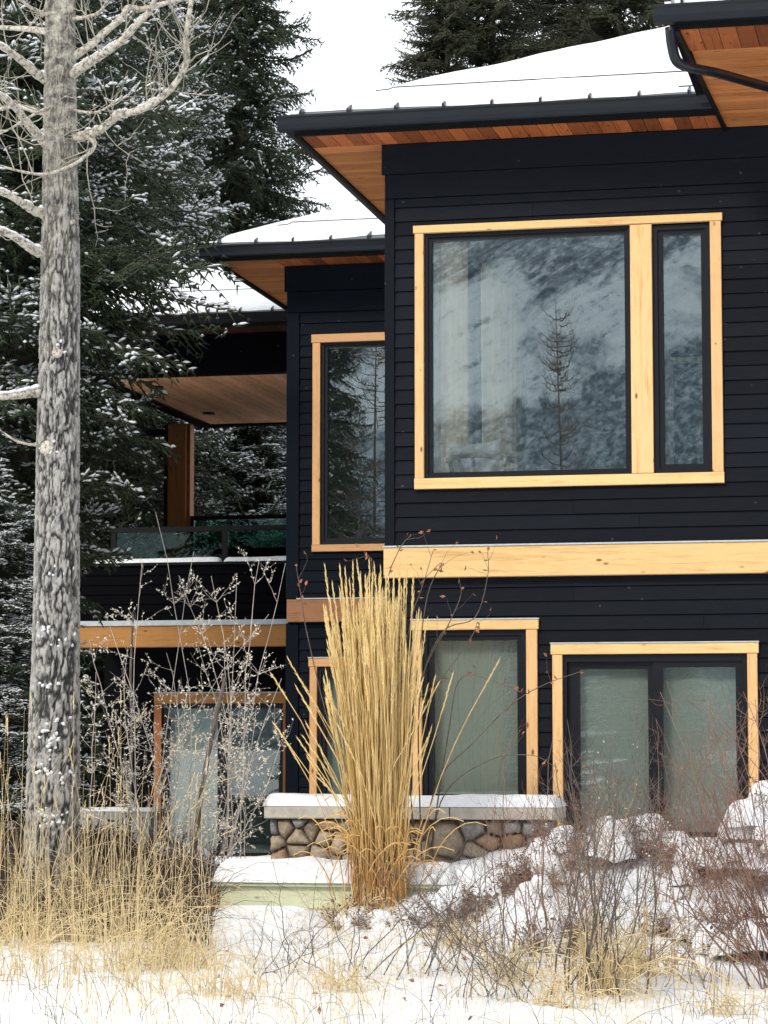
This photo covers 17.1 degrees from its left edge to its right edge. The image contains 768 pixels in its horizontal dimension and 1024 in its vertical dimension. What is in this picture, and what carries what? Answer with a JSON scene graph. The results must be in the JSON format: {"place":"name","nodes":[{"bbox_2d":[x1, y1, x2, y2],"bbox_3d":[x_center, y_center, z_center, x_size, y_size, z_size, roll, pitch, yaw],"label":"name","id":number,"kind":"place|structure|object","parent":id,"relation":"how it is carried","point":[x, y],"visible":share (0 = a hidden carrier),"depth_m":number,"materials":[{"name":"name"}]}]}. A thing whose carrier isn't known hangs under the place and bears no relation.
{"place":"outdoors","nodes":[
{"label":"outdoors","id":0,"kind":"place"},
{"bbox_2d":[0,707,350,1014],"bbox_3d":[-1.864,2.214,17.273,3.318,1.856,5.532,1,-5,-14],"label":"tall dry grass","id":1,"kind":"structure","parent":0,"point":[34,935],"depth_m":17.01,"materials":[{"name":"beige plant"}]},
{"bbox_2d":[0,689,241,889],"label":"grass seed heads","id":2,"kind":"object","parent":1,"relation":"attached to","point":[118,793],"depth_m":17.85,"materials":[{"name":"beige plant"}]},
{"bbox_2d":[0,831,767,1023],"bbox_3d":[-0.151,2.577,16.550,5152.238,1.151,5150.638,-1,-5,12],"label":"snowy ground","id":3,"kind":"structure","parent":0,"point":[18,1013],"depth_m":15.56,"materials":[{"name":"white snow"}]},
{"bbox_2d":[0,812,83,894],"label":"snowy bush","id":4,"kind":"object","parent":3,"relation":"on","point":[11,839],"visible":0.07,"depth_m":20.39,"materials":[{"name":"brown plant"}]},
{"bbox_2d":[0,458,119,844],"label":"spruce tree","id":5,"kind":"object","parent":3,"relation":"on","point":[15,613],"visible":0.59,"depth_m":23.75,"materials":[{"name":"green plant"}]},
{"bbox_2d":[6,811,174,900],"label":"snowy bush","id":6,"kind":"object","parent":3,"relation":"on","point":[95,832],"visible":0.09,"depth_m":19.55,"materials":[{"name":"brown plant"}]},
{"bbox_2d":[3,3,178,806],"bbox_3d":[-4.871,-4.250,33.279,4.639,19.582,4.654,-3,-6,26],"label":"spruce tree","id":7,"kind":"object","parent":3,"relation":"on","point":[85,749],"visible":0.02,"depth_m":32.50,"materials":[{"name":"green plant"}]},
{"bbox_2d":[79,807,160,850],"bbox_3d":[-2.986,3.653,27.768,1.067,0.901,0.420,-1,-5,12],"label":"concrete ledge","id":8,"kind":"object","parent":3,"relation":"on","point":[111,815],"visible":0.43,"depth_m":27.60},
{"bbox_2d":[0,0,243,913],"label":"cottonwood tree","id":9,"kind":"object","parent":3,"relation":"on","point":[55,659],"visible":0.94,"depth_m":19.15,"materials":[{"name":"grey plant"}]},
{"bbox_2d":[0,0,252,833],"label":"spruce tree","id":10,"kind":"object","parent":3,"relation":"on","point":[102,344],"visible":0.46,"depth_m":25.46,"materials":[{"name":"green plant"}]},
{"bbox_2d":[80,0,242,800],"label":"spruce tree","id":11,"kind":"object","parent":3,"relation":"on","point":[158,506],"visible":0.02,"depth_m":36.48,"materials":[{"name":"green plant"}]},
{"bbox_2d":[126,823,222,900],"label":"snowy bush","id":12,"kind":"object","parent":3,"relation":"on","point":[197,861],"visible":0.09,"depth_m":19.95,"materials":[{"name":"brown plant"}]},
{"bbox_2d":[93,0,277,724],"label":"spruce tree","id":13,"kind":"object","parent":3,"relation":"on","point":[199,157],"visible":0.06,"depth_m":39.50,"materials":[{"name":"green plant"}]},
{"bbox_2d":[79,512,292,892],"bbox_3d":[-1.590,1.598,20.010,2.031,3.241,1.137,-1,-5,12],"label":"thorny shrub","id":14,"kind":"object","parent":3,"relation":"on","point":[209,749],"visible":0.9,"depth_m":19.95,"materials":[{"name":"beige plant"}]},
{"bbox_2d":[116,926,262,971],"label":"grass tuft","id":15,"kind":"object","parent":3,"relation":"on","point":[174,954],"visible":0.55,"depth_m":16.34,"materials":[{"name":"beige plant"}]},
{"bbox_2d":[169,951,269,1011],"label":"grass tuft","id":16,"kind":"object","parent":3,"relation":"on","point":[228,982],"visible":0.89,"depth_m":15.11,"materials":[{"name":"beige plant"}]},
{"bbox_2d":[155,421,286,556],"bbox_3d":[-1.956,1.284,39.951,5.278,9.644,5.368,-3,-6,26],"label":"spruce tree","id":17,"kind":"object","parent":3,"relation":"on","point":[264,452],"visible":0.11,"depth_m":39.43,"materials":[{"name":"green plant"}]},
{"bbox_2d":[154,0,296,243],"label":"spruce tree","id":18,"kind":"object","parent":3,"relation":"on","point":[181,60],"depth_m":47.42,"materials":[{"name":"green plant"}]},
{"bbox_2d":[173,12,288,208],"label":"spruce tree","id":19,"kind":"object","parent":3,"relation":"on","point":[261,103],"depth_m":49.63,"materials":[{"name":"green plant"}]},
{"bbox_2d":[203,855,270,874],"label":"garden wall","id":20,"kind":"structure","parent":3,"relation":"on","point":[266,857],"depth_m":22.41,"materials":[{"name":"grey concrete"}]},
{"bbox_2d":[152,0,331,546],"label":"spruce tree","id":21,"kind":"object","parent":3,"relation":"on","point":[250,167],"visible":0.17,"depth_m":41.84,"materials":[{"name":"green plant"}]},
{"bbox_2d":[233,822,400,977],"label":"bare shrub","id":22,"kind":"object","parent":3,"relation":"on","point":[308,944],"visible":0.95,"depth_m":16.09,"materials":[{"name":"brown plant"}]},
{"bbox_2d":[212,856,455,908],"bbox_3d":[-0.333,2.929,18.808,1.810,0.783,0.500,-1,-5,12],"label":"timber planter edge","id":23,"kind":"object","parent":3,"relation":"on","point":[306,865],"visible":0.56,"depth_m":18.69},
{"bbox_2d":[300,882,408,928],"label":"grass tuft","id":24,"kind":"object","parent":3,"relation":"on","point":[355,907],"visible":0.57,"depth_m":18.02,"materials":[{"name":"brown plant"}]},
{"bbox_2d":[288,950,421,998],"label":"grass tuft","id":25,"kind":"object","parent":3,"relation":"on","point":[339,986],"visible":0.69,"depth_m":15.36,"materials":[{"name":"beige plant"}]},
{"bbox_2d":[317,894,402,931],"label":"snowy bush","id":26,"kind":"object","parent":3,"relation":"on","point":[373,918],"visible":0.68,"depth_m":17.86,"materials":[{"name":"white snow"}]},
{"bbox_2d":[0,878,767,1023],"bbox_3d":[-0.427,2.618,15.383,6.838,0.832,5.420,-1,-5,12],"label":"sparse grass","id":27,"kind":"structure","parent":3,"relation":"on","point":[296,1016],"depth_m":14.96,"materials":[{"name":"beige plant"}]},
{"bbox_2d":[270,556,500,907],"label":"reed grass","id":28,"kind":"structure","parent":3,"relation":"on","point":[376,741],"depth_m":18.42,"materials":[{"name":"beige plant"}]},
{"bbox_2d":[262,793,566,862],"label":"stone wall","id":29,"kind":"structure","parent":3,"relation":"on","point":[289,810],"depth_m":19.39,"materials":[{"name":"stone"}]},
{"bbox_2d":[79,0,767,856],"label":"house","id":30,"kind":"structure","parent":3,"relation":"on","point":[601,208],"depth_m":20.48,"materials":[{"name":"black wood"}]},
{"bbox_2d":[153,692,285,856],"bbox_3d":[-1.966,3.188,30.890,1.682,2.029,0.152,-1,-5,12],"label":"patio door","id":31,"kind":"structure","parent":30,"relation":"in","point":[279,700],"depth_m":30.93,"materials":[{"name":"brown wood"}]},
{"bbox_2d":[308,657,384,793],"bbox_3d":[-0.311,2.288,25.582,0.890,1.676,0.177,-1,-5,12],"label":"window","id":32,"kind":"structure","parent":30,"relation":"in","point":[321,663],"depth_m":25.63,"materials":[{"name":"beige wood"}]},
{"bbox_2d":[311,332,384,551],"bbox_3d":[-0.027,-0.706,25.793,1.417,2.208,0.171,-1,-5,12],"label":"window","id":33,"kind":"structure","parent":30,"relation":"in","point":[322,343],"depth_m":25.86,"materials":[{"name":"beige wood"}]},
{"bbox_2d":[434,242,467,472],"bbox_3d":[0.569,-1.042,21.727,0.094,2.730,1.450,-1,-5,12],"label":"curtain","id":34,"kind":"object","parent":30,"relation":"hanging from","point":[450,344],"visible":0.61,"depth_m":21.57,"materials":[{"name":"beige fabric"}]},
{"bbox_2d":[410,618,538,795],"bbox_3d":[0.731,1.591,20.280,1.033,1.490,0.177,-1,-5,12],"label":"window","id":35,"kind":"structure","parent":30,"relation":"in","point":[491,629],"depth_m":20.24,"materials":[{"name":"beige wood"}]},
{"bbox_2d":[446,453,521,471],"bbox_3d":[0.816,-0.080,21.330,0.632,0.776,0.649,-1,-5,12],"label":"lounge chair","id":36,"kind":"object","parent":30,"relation":"on","point":[472,456],"visible":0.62,"depth_m":21.15,"materials":[{"name":"grey wood"}]},
{"bbox_2d":[446,439,500,471],"bbox_3d":[0.742,-0.397,21.359,0.470,0.430,0.169,-1,-5,12],"label":"pillow","id":37,"kind":"object","parent":36,"relation":"on","point":[485,464],"visible":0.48,"depth_m":21.30,"materials":[{"name":"white fabric"}]},
{"bbox_2d":[481,263,522,470],"bbox_3d":[1.127,-0.812,24.282,0.094,2.730,2.200,-1,-5,12],"label":"curtain","id":38,"kind":"object","parent":30,"relation":"hanging from","point":[502,358],"visible":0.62,"depth_m":24.20,"materials":[{"name":"beige fabric"}]},
{"bbox_2d":[413,212,724,489],"bbox_3d":[1.463,-1.262,20.380,2.481,2.135,0.171,-1,-5,12],"label":"window","id":39,"kind":"structure","parent":30,"relation":"in","point":[639,399],"depth_m":20.25,"materials":[{"name":"beige wood"}]},
{"bbox_2d":[550,641,758,837],"bbox_3d":[2.118,1.824,19.956,1.629,1.620,0.177,-1,-5,12],"label":"patio door","id":40,"kind":"structure","parent":30,"relation":"in","point":[652,656],"depth_m":19.97,"materials":[{"name":"beige"}]},
{"bbox_2d":[652,223,711,472],"bbox_3d":[2.359,-1.282,20.206,0.453,1.978,0.132,-1,-5,12],"label":"window","id":41,"kind":"structure","parent":30,"relation":"in","point":[659,232],"depth_m":20.16,"materials":[{"name":"black metal"}]},
{"bbox_2d":[354,0,509,201],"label":"spruce tree","id":42,"kind":"object","parent":3,"relation":"on","point":[439,52],"visible":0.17,"depth_m":47.59,"materials":[{"name":"green plant"}]},
{"bbox_2d":[295,529,583,861],"bbox_3d":[0.401,1.443,18.738,2.167,2.639,0.364,-1,-5,12],"label":"lanky shrub","id":43,"kind":"object","parent":3,"relation":"on","point":[443,677],"visible":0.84,"depth_m":18.82,"materials":[{"name":"orange plant"}]},
{"bbox_2d":[389,881,498,930],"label":"snowy bush","id":44,"kind":"object","parent":3,"relation":"on","point":[473,894],"visible":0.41,"depth_m":17.70,"materials":[{"name":"snow"}]},
{"bbox_2d":[346,816,551,982],"bbox_3d":[0.304,2.459,15.995,1.266,1.116,1.090,-2,-6,25],"label":"bare shrub","id":45,"kind":"object","parent":3,"relation":"on","point":[415,917],"visible":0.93,"depth_m":15.93,"materials":[{"name":"orange plant"}]},
{"bbox_2d":[402,910,512,958],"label":"grass tuft","id":46,"kind":"object","parent":3,"relation":"on","point":[451,937],"visible":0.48,"depth_m":16.88,"materials":[{"name":"beige plant"}]},
{"bbox_2d":[195,897,726,1019],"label":"fallen leaves","id":47,"kind":"object","parent":3,"relation":"on","point":[320,1010],"visible":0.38,"depth_m":15.42,"materials":[{"name":"brown plant"}]},
{"bbox_2d":[399,0,560,75],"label":"spruce tree","id":48,"kind":"object","parent":3,"relation":"on","point":[489,52],"visible":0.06,"depth_m":48.30,"materials":[{"name":"green plant"}]},
{"bbox_2d":[399,850,580,1003],"bbox_3d":[0.606,2.457,15.071,1.068,0.974,1.220,0,-5,0],"label":"bare shrub","id":49,"kind":"object","parent":3,"relation":"on","point":[490,954],"visible":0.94,"depth_m":14.94,"materials":[{"name":"orange plant"}]},
{"bbox_2d":[448,718,581,956],"bbox_3d":[0.933,2.151,16.658,0.892,1.620,1.037,2,-5,-17],"label":"bare shrub","id":50,"kind":"object","parent":3,"relation":"on","point":[528,869],"visible":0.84,"depth_m":16.59,"materials":[{"name":"orange plant"}]},
{"bbox_2d":[475,852,569,905],"bbox_3d":[0.959,2.608,18.046,0.750,0.422,0.693,-1,-5,12],"label":"rock","id":51,"kind":"object","parent":3,"relation":"on","point":[500,875],"visible":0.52,"depth_m":17.98,"materials":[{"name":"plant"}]},
{"bbox_2d":[459,926,592,988],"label":"grass tuft","id":52,"kind":"object","parent":3,"relation":"on","point":[524,964],"visible":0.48,"depth_m":15.58,"materials":[{"name":"beige plant"}]},
{"bbox_2d":[508,914,595,954],"bbox_3d":[1.123,2.816,16.875,0.707,0.412,0.585,-1,-5,12],"label":"rock","id":53,"kind":"object","parent":3,"relation":"on","point":[538,930],"visible":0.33,"depth_m":16.78,"materials":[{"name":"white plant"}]},
{"bbox_2d":[516,813,592,870],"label":"snowy bush","id":54,"kind":"object","parent":3,"relation":"on","point":[537,847],"visible":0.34,"depth_m":18.69,"materials":[{"name":"white snow"}]},
{"bbox_2d":[487,0,627,59],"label":"spruce tree","id":55,"kind":"object","parent":3,"relation":"on","point":[549,19],"visible":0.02,"depth_m":51.13,"materials":[{"name":"green plant"}]},
{"bbox_2d":[500,966,650,1008],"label":"grass tuft","id":56,"kind":"object","parent":3,"relation":"on","point":[563,994],"visible":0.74,"depth_m":14.52,"materials":[{"name":"beige plant"}]},
{"bbox_2d":[529,734,635,906],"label":"bare shrub","id":57,"kind":"object","parent":3,"relation":"on","point":[580,848],"visible":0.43,"depth_m":17.74,"materials":[{"name":"orange plant"}]},
{"bbox_2d":[519,769,648,968],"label":"bare shrub","id":58,"kind":"object","parent":3,"relation":"on","point":[563,865],"visible":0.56,"depth_m":16.08,"materials":[{"name":"beige plant"}]},
{"bbox_2d":[520,0,670,56],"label":"spruce tree","id":59,"kind":"object","parent":3,"relation":"on","point":[607,15],"visible":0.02,"depth_m":46.57,"materials":[{"name":"green plant"}]},
{"bbox_2d":[515,705,689,1001],"bbox_3d":[1.290,2.003,14.996,1.028,1.786,1.440,0,-5,4],"label":"bare shrub","id":60,"kind":"object","parent":3,"relation":"on","point":[594,873],"visible":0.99,"depth_m":14.91,"materials":[{"name":"orange plant"}]},
{"bbox_2d":[550,810,662,876],"bbox_3d":[1.649,2.433,18.627,0.870,0.595,0.712,-4,-6,34],"label":"rock","id":61,"kind":"object","parent":3,"relation":"on","point":[619,845],"visible":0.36,"depth_m":18.44,"materials":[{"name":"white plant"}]},
{"bbox_2d":[507,892,741,1001],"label":"grass tuft","id":62,"kind":"object","parent":3,"relation":"on","point":[607,980],"visible":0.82,"depth_m":14.92,"materials":[{"name":"beige plant"}]},
{"bbox_2d":[563,710,703,947],"bbox_3d":[1.696,2.126,17.253,1.028,1.599,1.242,-1,-5,12],"label":"bare shrub","id":63,"kind":"object","parent":3,"relation":"on","point":[643,842],"visible":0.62,"depth_m":17.11,"materials":[{"name":"beige plant"}]},
{"bbox_2d":[524,902,766,997],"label":"grass tuft","id":64,"kind":"object","parent":3,"relation":"on","point":[645,939],"visible":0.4,"depth_m":15.68,"materials":[{"name":"beige plant"}]},
{"bbox_2d":[618,804,692,864],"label":"snowy bush","id":65,"kind":"object","parent":3,"relation":"on","point":[679,838],"visible":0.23,"depth_m":18.67,"materials":[{"name":"white snow"}]},
{"bbox_2d":[600,676,767,988],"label":"bare shrub","id":66,"kind":"object","parent":3,"relation":"on","point":[753,909],"visible":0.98,"depth_m":15.22,"materials":[{"name":"orange plant"}]},
{"bbox_2d":[604,809,765,992],"bbox_3d":[1.844,2.339,15.410,1.029,1.165,1.217,-1,-5,12],"label":"bare shrub","id":67,"kind":"object","parent":3,"relation":"on","point":[688,942],"visible":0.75,"depth_m":15.38,"materials":[{"name":"beige plant"}]},
{"bbox_2d":[639,895,749,941],"bbox_3d":[2.048,2.741,16.970,0.809,0.425,0.682,-1,-5,12],"label":"rock","id":68,"kind":"object","parent":3,"relation":"on","point":[663,904],"visible":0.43,"depth_m":16.89,"materials":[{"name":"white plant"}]},
{"bbox_2d":[628,967,767,1017],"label":"grass tuft","id":69,"kind":"object","parent":3,"relation":"on","point":[724,1007],"visible":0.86,"depth_m":14.31,"materials":[{"name":"beige plant"}]},
{"bbox_2d":[634,694,767,909],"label":"bare shrub","id":70,"kind":"object","parent":3,"relation":"on","point":[695,830],"visible":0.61,"depth_m":17.57,"materials":[{"name":"orange plant"}]},
{"bbox_2d":[651,837,754,888],"bbox_3d":[2.325,2.542,18.258,0.967,0.484,0.801,-1,-5,12],"label":"rock","id":71,"kind":"object","parent":3,"relation":"on","point":[690,875],"visible":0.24,"depth_m":18.13,"materials":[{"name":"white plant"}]},
{"bbox_2d":[690,904,767,964],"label":"snowy bush","id":72,"kind":"object","parent":3,"relation":"on","point":[708,928],"visible":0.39,"depth_m":16.36,"materials":[{"name":"white snow"}]},
{"bbox_2d":[702,770,767,900],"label":"snowy bush","id":73,"kind":"object","parent":3,"relation":"on","point":[764,791],"visible":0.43,"depth_m":17.84,"materials":[{"name":"snow"}]},
{"bbox_2d":[110,0,667,222],"label":"sky","id":74,"kind":"structure","parent":0,"point":[359,39],"materials":[{"name":"white"}]}
]}

